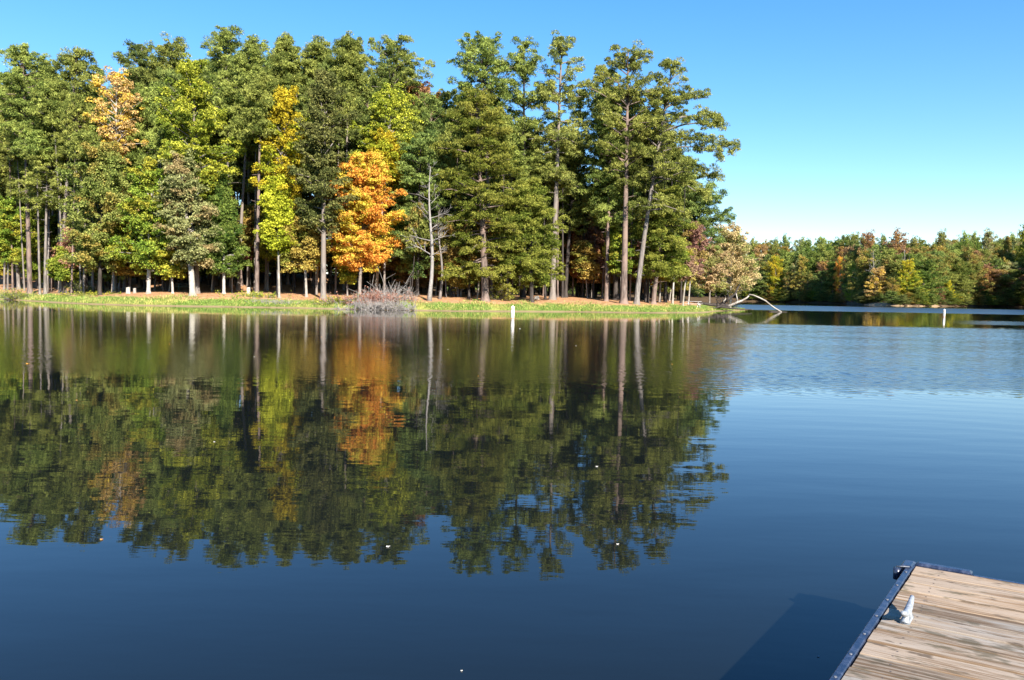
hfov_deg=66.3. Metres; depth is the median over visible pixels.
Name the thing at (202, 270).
understory tree
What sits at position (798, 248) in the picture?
tree
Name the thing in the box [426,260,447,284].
broadleaf tree
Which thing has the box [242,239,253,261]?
sapling
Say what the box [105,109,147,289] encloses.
pine tree
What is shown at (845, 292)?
tree
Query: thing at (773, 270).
tree
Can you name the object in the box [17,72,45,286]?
pine tree
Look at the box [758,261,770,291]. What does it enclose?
tree
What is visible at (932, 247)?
tree
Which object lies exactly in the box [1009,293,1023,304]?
bush
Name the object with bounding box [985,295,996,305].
bush
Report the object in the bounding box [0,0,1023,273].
sky
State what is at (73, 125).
slender pine
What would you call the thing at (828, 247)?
tree
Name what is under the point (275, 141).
pine tree
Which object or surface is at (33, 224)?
understory tree
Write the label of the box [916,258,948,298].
tree
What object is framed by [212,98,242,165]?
slender pine
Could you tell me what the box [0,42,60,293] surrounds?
pine tree
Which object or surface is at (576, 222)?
pine tree
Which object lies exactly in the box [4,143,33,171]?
slender pine
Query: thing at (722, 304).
fallen tree
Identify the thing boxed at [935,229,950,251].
tree
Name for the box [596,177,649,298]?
pine tree
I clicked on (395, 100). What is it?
broadleaf tree
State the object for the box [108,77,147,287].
pine tree
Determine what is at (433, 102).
pine tree
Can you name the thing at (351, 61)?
pine tree
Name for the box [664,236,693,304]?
broadleaf tree
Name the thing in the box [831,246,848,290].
tree
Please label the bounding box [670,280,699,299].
understory tree
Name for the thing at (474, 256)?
sapling
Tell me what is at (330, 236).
pine tree
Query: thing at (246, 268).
pine tree
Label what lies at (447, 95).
pine tree
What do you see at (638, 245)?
broadleaf tree
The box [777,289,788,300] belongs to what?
bush
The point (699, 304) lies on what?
picnic table
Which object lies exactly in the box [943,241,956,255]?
tree
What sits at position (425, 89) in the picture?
broadleaf tree
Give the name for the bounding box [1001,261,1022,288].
tree
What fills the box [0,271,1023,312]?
ground
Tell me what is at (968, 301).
bush
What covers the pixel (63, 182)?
pine tree
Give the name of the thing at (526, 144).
slender pine
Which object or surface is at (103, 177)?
broadleaf tree
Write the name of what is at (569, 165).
slender pine
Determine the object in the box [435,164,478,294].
pine tree
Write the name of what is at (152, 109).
slender pine
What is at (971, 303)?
bush
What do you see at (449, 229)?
sapling
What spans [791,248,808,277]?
tree
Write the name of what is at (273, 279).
pine tree
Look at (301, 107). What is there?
pine tree
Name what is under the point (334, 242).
sapling
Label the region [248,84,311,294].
broadleaf tree
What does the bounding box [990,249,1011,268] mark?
tree
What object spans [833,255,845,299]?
tree
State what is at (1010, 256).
tree
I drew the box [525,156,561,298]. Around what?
slender pine
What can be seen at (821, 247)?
tree
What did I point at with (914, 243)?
tree
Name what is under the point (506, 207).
pine tree
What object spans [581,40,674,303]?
pine tree
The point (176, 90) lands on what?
pine tree
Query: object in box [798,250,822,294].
tree
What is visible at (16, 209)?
pine tree
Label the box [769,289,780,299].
bush
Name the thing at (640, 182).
pine tree
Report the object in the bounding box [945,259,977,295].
tree
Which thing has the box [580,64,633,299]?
pine tree
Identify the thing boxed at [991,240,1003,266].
tree
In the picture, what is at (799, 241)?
tree
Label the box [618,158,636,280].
slender pine
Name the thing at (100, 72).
pine tree
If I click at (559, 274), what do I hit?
understory tree
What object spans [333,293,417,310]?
brush pile
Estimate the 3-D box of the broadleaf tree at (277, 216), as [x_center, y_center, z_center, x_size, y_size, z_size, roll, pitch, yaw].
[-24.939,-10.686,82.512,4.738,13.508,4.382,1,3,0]
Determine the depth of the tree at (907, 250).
317.70 m
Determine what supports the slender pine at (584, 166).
on the ground at (286, 290)
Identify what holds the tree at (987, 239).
on the ground at (286, 290)
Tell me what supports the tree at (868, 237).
on the ground at (286, 290)
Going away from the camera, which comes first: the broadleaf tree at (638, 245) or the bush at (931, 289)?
the broadleaf tree at (638, 245)
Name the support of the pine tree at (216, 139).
on the ground at (286, 290)
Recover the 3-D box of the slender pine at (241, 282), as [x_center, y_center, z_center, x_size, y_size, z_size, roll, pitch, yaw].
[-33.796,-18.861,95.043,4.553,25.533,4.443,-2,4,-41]
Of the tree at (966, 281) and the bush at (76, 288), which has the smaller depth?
the bush at (76, 288)
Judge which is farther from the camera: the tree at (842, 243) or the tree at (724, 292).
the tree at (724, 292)
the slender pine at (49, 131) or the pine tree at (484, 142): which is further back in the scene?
the slender pine at (49, 131)
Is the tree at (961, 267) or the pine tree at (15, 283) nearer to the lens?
the pine tree at (15, 283)
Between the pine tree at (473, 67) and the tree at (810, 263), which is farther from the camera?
the tree at (810, 263)
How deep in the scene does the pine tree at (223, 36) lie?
96.39 m
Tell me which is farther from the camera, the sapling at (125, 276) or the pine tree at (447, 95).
the pine tree at (447, 95)
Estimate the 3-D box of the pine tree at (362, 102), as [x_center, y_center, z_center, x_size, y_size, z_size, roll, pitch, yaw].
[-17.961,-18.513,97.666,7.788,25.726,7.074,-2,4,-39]
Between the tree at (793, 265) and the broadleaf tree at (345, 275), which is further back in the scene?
the tree at (793, 265)
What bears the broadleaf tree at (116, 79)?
on the ground at (286, 290)
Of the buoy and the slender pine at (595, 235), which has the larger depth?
the slender pine at (595, 235)
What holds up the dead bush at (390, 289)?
on the ground at (286, 290)
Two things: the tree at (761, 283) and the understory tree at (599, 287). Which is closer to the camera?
the understory tree at (599, 287)
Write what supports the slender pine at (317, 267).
on the ground at (286, 290)
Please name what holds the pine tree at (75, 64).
on the ground at (286, 290)
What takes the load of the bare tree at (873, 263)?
on the ground at (286, 290)
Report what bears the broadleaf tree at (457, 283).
on the ground at (286, 290)
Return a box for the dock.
[829,560,1023,679]
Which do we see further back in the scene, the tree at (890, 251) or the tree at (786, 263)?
the tree at (786, 263)
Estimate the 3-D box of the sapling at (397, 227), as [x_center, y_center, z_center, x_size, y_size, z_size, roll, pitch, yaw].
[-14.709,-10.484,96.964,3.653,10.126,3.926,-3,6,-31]
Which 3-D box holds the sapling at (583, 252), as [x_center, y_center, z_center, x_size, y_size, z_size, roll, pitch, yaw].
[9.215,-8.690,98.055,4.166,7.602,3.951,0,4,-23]
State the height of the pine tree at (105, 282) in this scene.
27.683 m
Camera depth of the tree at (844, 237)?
439.72 m
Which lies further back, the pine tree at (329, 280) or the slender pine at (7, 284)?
the slender pine at (7, 284)
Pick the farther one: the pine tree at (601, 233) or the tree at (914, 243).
the tree at (914, 243)
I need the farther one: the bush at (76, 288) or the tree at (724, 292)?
the tree at (724, 292)
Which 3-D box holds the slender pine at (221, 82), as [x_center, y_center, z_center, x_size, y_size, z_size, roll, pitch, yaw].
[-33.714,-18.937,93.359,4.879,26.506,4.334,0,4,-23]
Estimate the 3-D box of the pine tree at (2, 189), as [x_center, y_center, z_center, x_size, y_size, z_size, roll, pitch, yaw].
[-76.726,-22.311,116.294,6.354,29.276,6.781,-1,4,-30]
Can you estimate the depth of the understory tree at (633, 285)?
117.39 m
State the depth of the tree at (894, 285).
288.08 m
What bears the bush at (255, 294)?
on the ground at (286, 290)
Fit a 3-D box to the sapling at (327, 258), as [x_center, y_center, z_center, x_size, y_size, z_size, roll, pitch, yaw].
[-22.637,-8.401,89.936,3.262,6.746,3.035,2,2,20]
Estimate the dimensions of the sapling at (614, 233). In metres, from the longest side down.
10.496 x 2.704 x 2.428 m
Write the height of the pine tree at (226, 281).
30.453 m
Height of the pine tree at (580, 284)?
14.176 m
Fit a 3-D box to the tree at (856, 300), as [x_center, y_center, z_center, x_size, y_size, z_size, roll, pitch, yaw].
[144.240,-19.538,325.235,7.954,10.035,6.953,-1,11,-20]
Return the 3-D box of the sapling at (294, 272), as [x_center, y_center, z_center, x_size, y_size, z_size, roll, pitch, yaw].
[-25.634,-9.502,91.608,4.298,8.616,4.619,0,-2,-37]
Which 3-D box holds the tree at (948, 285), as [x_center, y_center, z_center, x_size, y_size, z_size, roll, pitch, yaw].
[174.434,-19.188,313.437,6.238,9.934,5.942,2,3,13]
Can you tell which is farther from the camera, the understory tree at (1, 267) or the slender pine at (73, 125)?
the understory tree at (1, 267)
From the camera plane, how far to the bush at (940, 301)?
300.80 m
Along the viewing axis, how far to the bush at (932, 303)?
290.53 m
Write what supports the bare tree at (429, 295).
on the ground at (286, 290)
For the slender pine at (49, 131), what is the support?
on the ground at (286, 290)
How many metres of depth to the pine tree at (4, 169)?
103.64 m
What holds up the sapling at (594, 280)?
on the ground at (286, 290)
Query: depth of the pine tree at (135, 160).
92.42 m
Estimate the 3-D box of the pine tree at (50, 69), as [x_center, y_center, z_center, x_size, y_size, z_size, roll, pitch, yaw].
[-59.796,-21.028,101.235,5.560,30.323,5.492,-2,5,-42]
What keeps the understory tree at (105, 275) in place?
on the ground at (286, 290)
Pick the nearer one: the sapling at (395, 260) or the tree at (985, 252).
the sapling at (395, 260)
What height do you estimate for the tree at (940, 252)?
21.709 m
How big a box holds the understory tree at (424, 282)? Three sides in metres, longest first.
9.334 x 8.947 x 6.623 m
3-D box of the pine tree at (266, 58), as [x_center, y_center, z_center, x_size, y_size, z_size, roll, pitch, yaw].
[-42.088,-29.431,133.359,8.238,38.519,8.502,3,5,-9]
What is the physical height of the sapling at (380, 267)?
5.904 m
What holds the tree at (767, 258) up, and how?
on the ground at (286, 290)
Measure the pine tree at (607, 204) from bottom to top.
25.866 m
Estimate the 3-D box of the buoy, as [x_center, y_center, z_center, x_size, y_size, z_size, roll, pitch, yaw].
[0.050,-1.704,56.762,0.256,1.596,0.256,1,3,0]
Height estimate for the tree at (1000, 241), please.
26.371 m
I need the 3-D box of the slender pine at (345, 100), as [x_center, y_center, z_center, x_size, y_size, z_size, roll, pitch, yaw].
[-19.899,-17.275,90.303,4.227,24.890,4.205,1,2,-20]
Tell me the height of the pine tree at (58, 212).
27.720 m
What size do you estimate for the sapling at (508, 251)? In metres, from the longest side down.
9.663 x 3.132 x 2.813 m
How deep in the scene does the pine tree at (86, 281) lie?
108.52 m
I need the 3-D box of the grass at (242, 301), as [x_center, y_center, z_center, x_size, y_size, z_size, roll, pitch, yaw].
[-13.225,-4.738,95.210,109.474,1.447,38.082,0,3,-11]
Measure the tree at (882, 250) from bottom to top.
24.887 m
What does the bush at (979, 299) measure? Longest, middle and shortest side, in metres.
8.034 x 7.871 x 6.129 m
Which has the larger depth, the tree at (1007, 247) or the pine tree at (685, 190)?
the tree at (1007, 247)
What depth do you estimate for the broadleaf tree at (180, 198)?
80.95 m
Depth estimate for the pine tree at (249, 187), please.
94.16 m
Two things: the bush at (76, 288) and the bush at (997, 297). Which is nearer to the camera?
the bush at (76, 288)
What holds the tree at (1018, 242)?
on the ground at (286, 290)
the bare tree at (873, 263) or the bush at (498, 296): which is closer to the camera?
the bush at (498, 296)
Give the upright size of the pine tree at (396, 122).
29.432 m
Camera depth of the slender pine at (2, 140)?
103.22 m
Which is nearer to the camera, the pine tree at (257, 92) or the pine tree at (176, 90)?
the pine tree at (257, 92)
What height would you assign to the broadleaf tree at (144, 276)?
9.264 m
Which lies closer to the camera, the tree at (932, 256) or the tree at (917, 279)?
the tree at (917, 279)
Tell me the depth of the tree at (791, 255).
429.41 m
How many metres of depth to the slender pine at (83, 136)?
85.33 m
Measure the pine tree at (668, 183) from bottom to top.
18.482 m
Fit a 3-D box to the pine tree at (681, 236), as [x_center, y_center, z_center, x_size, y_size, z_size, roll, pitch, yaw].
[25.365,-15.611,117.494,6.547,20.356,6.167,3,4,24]
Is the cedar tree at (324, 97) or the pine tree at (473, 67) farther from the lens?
the pine tree at (473, 67)
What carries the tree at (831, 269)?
on the ground at (286, 290)
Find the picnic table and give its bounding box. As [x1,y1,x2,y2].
[685,301,701,306]
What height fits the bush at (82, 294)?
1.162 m
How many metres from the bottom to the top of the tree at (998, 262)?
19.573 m
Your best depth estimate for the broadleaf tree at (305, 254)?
83.03 m
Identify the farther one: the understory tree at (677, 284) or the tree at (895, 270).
the tree at (895, 270)
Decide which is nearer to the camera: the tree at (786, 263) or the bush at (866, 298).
the bush at (866, 298)
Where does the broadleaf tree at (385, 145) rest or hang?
on the ground at (286, 290)
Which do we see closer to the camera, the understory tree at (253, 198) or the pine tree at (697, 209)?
the understory tree at (253, 198)
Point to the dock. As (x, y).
(929, 621)
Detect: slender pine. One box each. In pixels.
[0,105,23,288]
[0,115,28,289]
[1,128,25,290]
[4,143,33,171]
[10,128,58,294]
[29,80,66,292]
[38,117,59,291]
[40,103,68,243]
[49,240,52,290]
[55,93,90,286]
[57,93,91,294]
[64,129,101,293]
[84,125,105,291]
[142,81,179,290]
[144,114,175,290]
[207,69,238,287]
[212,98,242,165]
[217,97,242,285]
[253,143,255,289]
[266,94,289,289]
[303,108,345,294]
[330,80,358,293]
[429,133,458,294]
[443,95,470,295]
[450,109,489,298]
[492,114,520,299]
[492,149,531,299]
[519,129,543,288]
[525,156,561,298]
[541,120,577,297]
[544,143,581,297]
[571,151,595,296]
[574,184,594,297]
[581,193,602,297]
[591,181,606,298]
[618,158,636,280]
[622,93,644,300]
[631,143,654,301]
[632,107,669,302]
[657,138,683,301]
[662,145,684,301]
[669,154,699,302]
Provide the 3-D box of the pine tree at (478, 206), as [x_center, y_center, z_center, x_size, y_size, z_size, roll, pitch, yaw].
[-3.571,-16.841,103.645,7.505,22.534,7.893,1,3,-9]
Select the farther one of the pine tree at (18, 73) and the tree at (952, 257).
the tree at (952, 257)
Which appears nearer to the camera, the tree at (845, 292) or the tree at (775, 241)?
the tree at (845, 292)
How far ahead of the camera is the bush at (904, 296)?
283.34 m
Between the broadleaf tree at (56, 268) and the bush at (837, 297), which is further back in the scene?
the bush at (837, 297)
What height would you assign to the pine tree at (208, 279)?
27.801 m
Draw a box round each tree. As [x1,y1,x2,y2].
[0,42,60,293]
[0,79,26,285]
[0,86,26,289]
[0,183,5,200]
[0,187,24,282]
[0,196,25,289]
[0,228,20,275]
[5,134,80,293]
[5,208,57,288]
[7,167,69,286]
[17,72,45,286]
[22,214,66,278]
[27,58,62,290]
[29,46,101,292]
[40,84,71,289]
[43,245,85,292]
[49,227,86,285]
[50,91,92,290]
[53,140,140,295]
[67,101,125,198]
[67,200,123,290]
[69,66,110,289]
[82,66,148,291]
[85,115,105,286]
[94,272,127,289]
[103,97,114,285]
[103,156,193,293]
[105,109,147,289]
[108,39,162,287]
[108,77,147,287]
[113,83,166,289]
[115,229,146,291]
[142,31,192,288]
[145,66,186,289]
[145,241,199,289]
[150,220,187,293]
[152,52,247,293]
[152,147,225,295]
[168,74,217,277]
[185,240,208,277]
[187,95,246,287]
[195,25,244,286]
[199,58,234,284]
[201,171,252,293]
[202,169,209,284]
[209,70,258,284]
[218,56,270,286]
[220,33,270,289]
[231,71,286,292]
[233,148,262,283]
[240,135,300,284]
[240,163,262,282]
[244,192,262,283]
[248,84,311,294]
[252,174,297,297]
[259,31,304,284]
[262,53,273,275]
[263,84,317,286]
[265,62,275,281]
[275,213,298,283]
[276,201,330,296]
[286,67,361,298]
[293,34,333,286]
[303,54,345,288]
[303,146,348,283]
[306,84,352,288]
[323,30,371,290]
[324,151,407,295]
[331,231,357,295]
[337,86,387,290]
[349,82,423,292]
[353,34,444,291]
[355,62,400,291]
[357,237,405,290]
[363,127,407,289]
[375,67,413,212]
[385,129,452,295]
[386,247,443,293]
[391,99,431,289]
[405,80,442,292]
[405,161,453,300]
[406,91,450,293]
[424,87,529,301]
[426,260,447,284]
[432,208,447,298]
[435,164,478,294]
[436,88,465,293]
[437,220,474,296]
[443,143,493,293]
[446,30,529,296]
[468,147,495,294]
[475,139,527,210]
[491,177,569,301]
[492,176,518,291]
[493,250,536,293]
[493,266,549,294]
[494,35,554,297]
[498,196,540,294]
[513,239,550,295]
[525,30,595,299]
[531,173,573,295]
[542,159,589,295]
[546,250,578,293]
[547,88,594,297]
[556,219,601,296]
[560,204,597,296]
[564,215,604,297]
[577,86,636,301]
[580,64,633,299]
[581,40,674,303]
[584,283,618,296]
[586,208,619,285]
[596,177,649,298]
[602,228,638,282]
[605,164,620,297]
[618,56,740,304]
[618,280,635,292]
[627,179,641,297]
[628,183,702,303]
[629,137,671,221]
[631,179,660,298]
[631,218,661,299]
[650,234,692,300]
[650,241,670,301]
[653,174,686,301]
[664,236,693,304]
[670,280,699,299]
[671,175,703,300]
[674,178,706,237]
[675,246,704,305]
[676,181,736,299]
[682,221,713,303]
[690,242,736,302]
[691,275,706,296]
[697,284,782,311]
[702,221,764,303]
[706,276,723,296]
[720,276,733,294]
[741,270,764,297]
[747,240,756,257]
[747,251,760,267]
[751,271,777,294]
[754,243,771,263]
[757,254,772,282]
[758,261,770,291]
[764,255,784,298]
[767,236,779,251]
[767,243,779,266]
[768,256,793,295]
[773,250,794,288]
[774,246,794,265]
[777,233,792,251]
[779,239,794,252]
[780,251,798,289]
[780,268,795,300]
[785,258,803,295]
[789,254,810,300]
[791,236,804,251]
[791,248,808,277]
[793,243,802,287]
[795,271,820,298]
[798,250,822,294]
[800,237,817,251]
[804,256,818,289]
[807,271,834,299]
[811,249,838,285]
[812,236,827,251]
[812,261,829,290]
[816,244,825,259]
[821,244,837,258]
[822,261,840,295]
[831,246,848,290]
[832,239,847,258]
[833,236,847,249]
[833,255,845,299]
[838,244,854,302]
[839,234,850,241]
[839,250,859,302]
[842,239,859,249]
[842,263,859,302]
[844,255,876,299]
[846,231,860,245]
[846,242,863,300]
[850,281,865,303]
[854,249,871,284]
[855,229,874,295]
[859,245,883,295]
[862,266,891,299]
[866,249,880,287]
[867,254,904,295]
[869,247,897,296]
[873,243,897,251]
[874,234,889,248]
[881,227,908,253]
[882,259,912,297]
[886,277,900,301]
[888,252,919,277]
[894,243,911,261]
[894,258,922,294]
[899,273,930,299]
[909,235,926,254]
[909,246,924,255]
[909,269,946,301]
[913,252,926,268]
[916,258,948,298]
[918,253,951,282]
[922,243,952,281]
[923,249,950,285]
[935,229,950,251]
[935,238,952,245]
[935,286,945,303]
[941,251,964,289]
[941,280,954,299]
[942,273,978,299]
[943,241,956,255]
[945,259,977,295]
[949,239,962,244]
[950,247,961,255]
[954,240,976,255]
[956,245,984,302]
[957,254,978,287]
[958,230,971,244]
[966,248,997,272]
[967,254,995,300]
[968,233,982,245]
[971,240,985,258]
[971,248,983,296]
[972,263,999,300]
[978,227,998,266]
[979,269,1013,295]
[984,258,1008,290]
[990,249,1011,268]
[990,269,1023,301]
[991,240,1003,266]
[994,239,1010,251]
[998,236,1015,260]
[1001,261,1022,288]
[1002,253,1019,268]
[1004,231,1014,246]
[1010,236,1023,258]
[1011,270,1023,297]
[1013,224,1023,266]
[1013,244,1023,262]
[1015,257,1023,269]
[1019,267,1023,290]
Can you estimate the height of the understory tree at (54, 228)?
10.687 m
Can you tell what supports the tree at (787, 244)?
on the ground at (286, 290)
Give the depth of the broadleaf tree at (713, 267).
112.10 m
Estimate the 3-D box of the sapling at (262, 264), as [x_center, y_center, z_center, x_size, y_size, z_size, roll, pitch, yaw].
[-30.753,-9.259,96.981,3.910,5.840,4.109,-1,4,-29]
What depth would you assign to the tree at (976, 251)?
349.92 m
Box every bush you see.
[0,287,39,299]
[54,290,120,296]
[66,278,107,293]
[215,289,289,297]
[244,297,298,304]
[307,293,360,304]
[313,285,416,305]
[350,268,418,300]
[489,285,517,300]
[741,289,754,299]
[762,290,776,301]
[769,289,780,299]
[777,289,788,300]
[779,293,792,301]
[804,290,812,301]
[807,290,819,300]
[827,293,838,301]
[831,292,842,302]
[855,290,866,303]
[856,288,875,303]
[870,292,883,301]
[879,290,904,304]
[894,294,913,304]
[903,287,929,304]
[905,292,916,304]
[917,294,930,304]
[922,292,937,305]
[926,288,939,305]
[936,296,952,305]
[944,291,960,304]
[952,293,963,304]
[955,290,972,305]
[958,293,975,305]
[971,292,987,305]
[976,291,996,305]
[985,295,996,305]
[990,295,1004,305]
[998,293,1019,305]
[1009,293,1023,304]
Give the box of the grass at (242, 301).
[0,288,744,311]
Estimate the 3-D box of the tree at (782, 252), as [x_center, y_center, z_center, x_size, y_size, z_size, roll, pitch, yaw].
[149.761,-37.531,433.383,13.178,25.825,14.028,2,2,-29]
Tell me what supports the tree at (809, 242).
on the ground at (286, 290)
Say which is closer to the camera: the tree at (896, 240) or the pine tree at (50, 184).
the pine tree at (50, 184)
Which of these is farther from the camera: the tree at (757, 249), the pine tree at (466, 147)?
the tree at (757, 249)
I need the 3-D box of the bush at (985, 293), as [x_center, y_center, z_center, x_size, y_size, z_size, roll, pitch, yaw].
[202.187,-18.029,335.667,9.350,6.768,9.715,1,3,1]
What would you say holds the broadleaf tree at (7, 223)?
on the ground at (286, 290)
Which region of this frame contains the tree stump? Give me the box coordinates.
[125,287,130,293]
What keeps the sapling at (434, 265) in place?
on the ground at (286, 290)
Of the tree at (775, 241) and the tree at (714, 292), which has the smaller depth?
the tree at (714, 292)
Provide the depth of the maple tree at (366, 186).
83.32 m
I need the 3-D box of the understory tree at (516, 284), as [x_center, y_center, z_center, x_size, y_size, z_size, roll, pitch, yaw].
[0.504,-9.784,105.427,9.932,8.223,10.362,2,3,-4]
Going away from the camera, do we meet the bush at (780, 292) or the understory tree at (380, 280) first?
the understory tree at (380, 280)
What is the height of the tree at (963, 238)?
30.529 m
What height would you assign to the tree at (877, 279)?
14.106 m
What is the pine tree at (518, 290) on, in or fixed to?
on the ground at (286, 290)
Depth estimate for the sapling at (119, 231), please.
86.17 m
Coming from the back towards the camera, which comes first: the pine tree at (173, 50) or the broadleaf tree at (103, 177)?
the pine tree at (173, 50)
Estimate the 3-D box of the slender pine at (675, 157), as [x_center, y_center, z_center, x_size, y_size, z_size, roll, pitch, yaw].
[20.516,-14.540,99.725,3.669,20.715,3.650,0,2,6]
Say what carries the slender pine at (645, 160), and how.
on the ground at (286, 290)
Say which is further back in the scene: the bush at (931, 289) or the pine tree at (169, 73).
the bush at (931, 289)
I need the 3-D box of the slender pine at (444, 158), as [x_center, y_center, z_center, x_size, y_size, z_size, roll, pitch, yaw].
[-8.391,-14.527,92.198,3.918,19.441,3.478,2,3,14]
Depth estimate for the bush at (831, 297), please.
378.35 m
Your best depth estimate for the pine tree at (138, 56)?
98.37 m
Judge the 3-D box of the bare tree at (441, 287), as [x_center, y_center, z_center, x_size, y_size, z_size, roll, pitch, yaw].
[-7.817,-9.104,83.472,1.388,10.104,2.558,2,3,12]
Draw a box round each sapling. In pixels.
[101,206,128,292]
[108,241,144,286]
[121,216,134,291]
[206,222,238,292]
[229,227,248,292]
[231,196,240,285]
[238,203,259,287]
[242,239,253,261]
[250,249,276,285]
[252,199,266,288]
[255,218,273,289]
[269,251,281,289]
[273,230,295,291]
[305,195,327,287]
[313,243,329,282]
[326,239,334,289]
[331,213,344,264]
[363,250,382,290]
[383,220,403,291]
[386,240,401,291]
[401,202,429,296]
[401,241,422,292]
[419,249,428,272]
[424,241,436,295]
[429,216,462,296]
[463,209,499,298]
[499,237,523,292]
[570,240,601,297]
[584,256,601,297]
[602,221,621,296]
[606,238,634,294]
[639,228,658,276]
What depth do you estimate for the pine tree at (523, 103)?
92.38 m
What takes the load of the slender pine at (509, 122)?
on the ground at (286, 290)
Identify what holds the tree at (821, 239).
on the ground at (286, 290)
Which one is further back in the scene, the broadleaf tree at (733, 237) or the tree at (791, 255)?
the tree at (791, 255)
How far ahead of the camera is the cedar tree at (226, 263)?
83.78 m
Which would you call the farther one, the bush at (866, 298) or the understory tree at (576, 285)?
the bush at (866, 298)
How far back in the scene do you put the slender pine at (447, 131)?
93.58 m
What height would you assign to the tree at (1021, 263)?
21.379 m
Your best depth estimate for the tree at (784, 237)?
479.59 m
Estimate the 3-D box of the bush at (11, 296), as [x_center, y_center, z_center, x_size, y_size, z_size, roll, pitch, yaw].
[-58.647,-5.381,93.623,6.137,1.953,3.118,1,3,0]
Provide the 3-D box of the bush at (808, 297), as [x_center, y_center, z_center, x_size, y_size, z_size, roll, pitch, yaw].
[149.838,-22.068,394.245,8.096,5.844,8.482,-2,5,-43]
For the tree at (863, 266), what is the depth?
318.42 m
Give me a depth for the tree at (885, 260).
303.43 m
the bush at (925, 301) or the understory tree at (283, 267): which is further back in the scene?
the bush at (925, 301)
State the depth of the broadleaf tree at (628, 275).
103.20 m
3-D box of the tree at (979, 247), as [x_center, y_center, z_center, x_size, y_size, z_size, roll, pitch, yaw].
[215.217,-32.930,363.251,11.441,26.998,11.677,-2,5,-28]
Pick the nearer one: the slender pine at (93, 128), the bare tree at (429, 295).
the bare tree at (429, 295)
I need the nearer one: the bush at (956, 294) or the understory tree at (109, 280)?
the understory tree at (109, 280)
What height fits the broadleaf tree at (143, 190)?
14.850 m
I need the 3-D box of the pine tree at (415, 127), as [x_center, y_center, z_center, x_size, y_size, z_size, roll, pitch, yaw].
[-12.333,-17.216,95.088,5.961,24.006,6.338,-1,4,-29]
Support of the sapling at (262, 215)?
on the ground at (286, 290)
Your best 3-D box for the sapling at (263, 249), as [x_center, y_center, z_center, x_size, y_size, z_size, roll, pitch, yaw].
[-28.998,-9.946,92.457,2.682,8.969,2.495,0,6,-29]
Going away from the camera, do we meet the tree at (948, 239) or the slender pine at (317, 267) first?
the slender pine at (317, 267)
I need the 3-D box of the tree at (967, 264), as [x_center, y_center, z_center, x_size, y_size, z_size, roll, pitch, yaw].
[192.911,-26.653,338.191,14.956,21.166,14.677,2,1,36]
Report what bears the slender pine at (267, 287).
on the ground at (286, 290)
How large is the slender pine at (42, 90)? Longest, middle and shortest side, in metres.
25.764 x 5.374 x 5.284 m
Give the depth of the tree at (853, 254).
360.32 m
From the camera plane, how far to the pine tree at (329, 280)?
97.73 m
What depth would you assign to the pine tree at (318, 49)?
97.50 m
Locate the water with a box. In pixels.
[0,299,1023,679]
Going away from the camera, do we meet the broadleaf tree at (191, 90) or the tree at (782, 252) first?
the broadleaf tree at (191, 90)
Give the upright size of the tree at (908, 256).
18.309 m
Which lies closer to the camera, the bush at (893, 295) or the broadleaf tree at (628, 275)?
the broadleaf tree at (628, 275)
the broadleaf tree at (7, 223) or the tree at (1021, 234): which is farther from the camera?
the tree at (1021, 234)
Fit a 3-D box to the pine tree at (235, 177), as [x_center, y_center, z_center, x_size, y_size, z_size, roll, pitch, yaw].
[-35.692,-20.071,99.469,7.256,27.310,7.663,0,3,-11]
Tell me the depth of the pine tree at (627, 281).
114.52 m
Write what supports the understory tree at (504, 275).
on the ground at (286, 290)
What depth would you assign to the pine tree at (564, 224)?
104.32 m
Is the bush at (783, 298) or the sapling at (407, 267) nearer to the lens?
the sapling at (407, 267)
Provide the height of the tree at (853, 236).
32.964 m
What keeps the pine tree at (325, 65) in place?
on the ground at (286, 290)
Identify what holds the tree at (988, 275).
on the ground at (286, 290)
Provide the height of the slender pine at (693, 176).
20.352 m
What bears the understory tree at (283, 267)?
on the ground at (286, 290)
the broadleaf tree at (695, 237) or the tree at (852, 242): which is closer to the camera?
the broadleaf tree at (695, 237)
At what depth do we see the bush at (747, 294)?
422.85 m
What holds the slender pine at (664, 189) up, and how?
on the ground at (286, 290)
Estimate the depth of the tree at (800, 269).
402.41 m
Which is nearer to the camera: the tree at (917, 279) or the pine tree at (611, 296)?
the pine tree at (611, 296)
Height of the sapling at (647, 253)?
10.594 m
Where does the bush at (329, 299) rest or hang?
on the ground at (286, 290)
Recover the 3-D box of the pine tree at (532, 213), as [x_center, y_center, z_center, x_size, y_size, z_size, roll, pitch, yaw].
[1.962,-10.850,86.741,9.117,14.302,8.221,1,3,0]
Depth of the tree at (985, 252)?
351.32 m
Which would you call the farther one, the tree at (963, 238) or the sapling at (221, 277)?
the tree at (963, 238)
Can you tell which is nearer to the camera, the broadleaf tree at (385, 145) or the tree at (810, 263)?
the broadleaf tree at (385, 145)
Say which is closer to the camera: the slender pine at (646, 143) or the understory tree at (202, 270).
the slender pine at (646, 143)
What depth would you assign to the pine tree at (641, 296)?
111.44 m
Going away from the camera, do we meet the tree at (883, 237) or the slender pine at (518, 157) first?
the slender pine at (518, 157)
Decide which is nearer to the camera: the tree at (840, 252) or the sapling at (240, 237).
the sapling at (240, 237)
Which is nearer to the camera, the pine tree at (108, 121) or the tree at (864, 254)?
the pine tree at (108, 121)
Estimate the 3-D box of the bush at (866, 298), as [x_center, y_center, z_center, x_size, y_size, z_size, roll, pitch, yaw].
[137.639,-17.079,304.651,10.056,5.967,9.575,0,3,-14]
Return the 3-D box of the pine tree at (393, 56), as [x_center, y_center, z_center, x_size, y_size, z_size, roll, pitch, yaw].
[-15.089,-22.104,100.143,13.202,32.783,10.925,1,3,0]

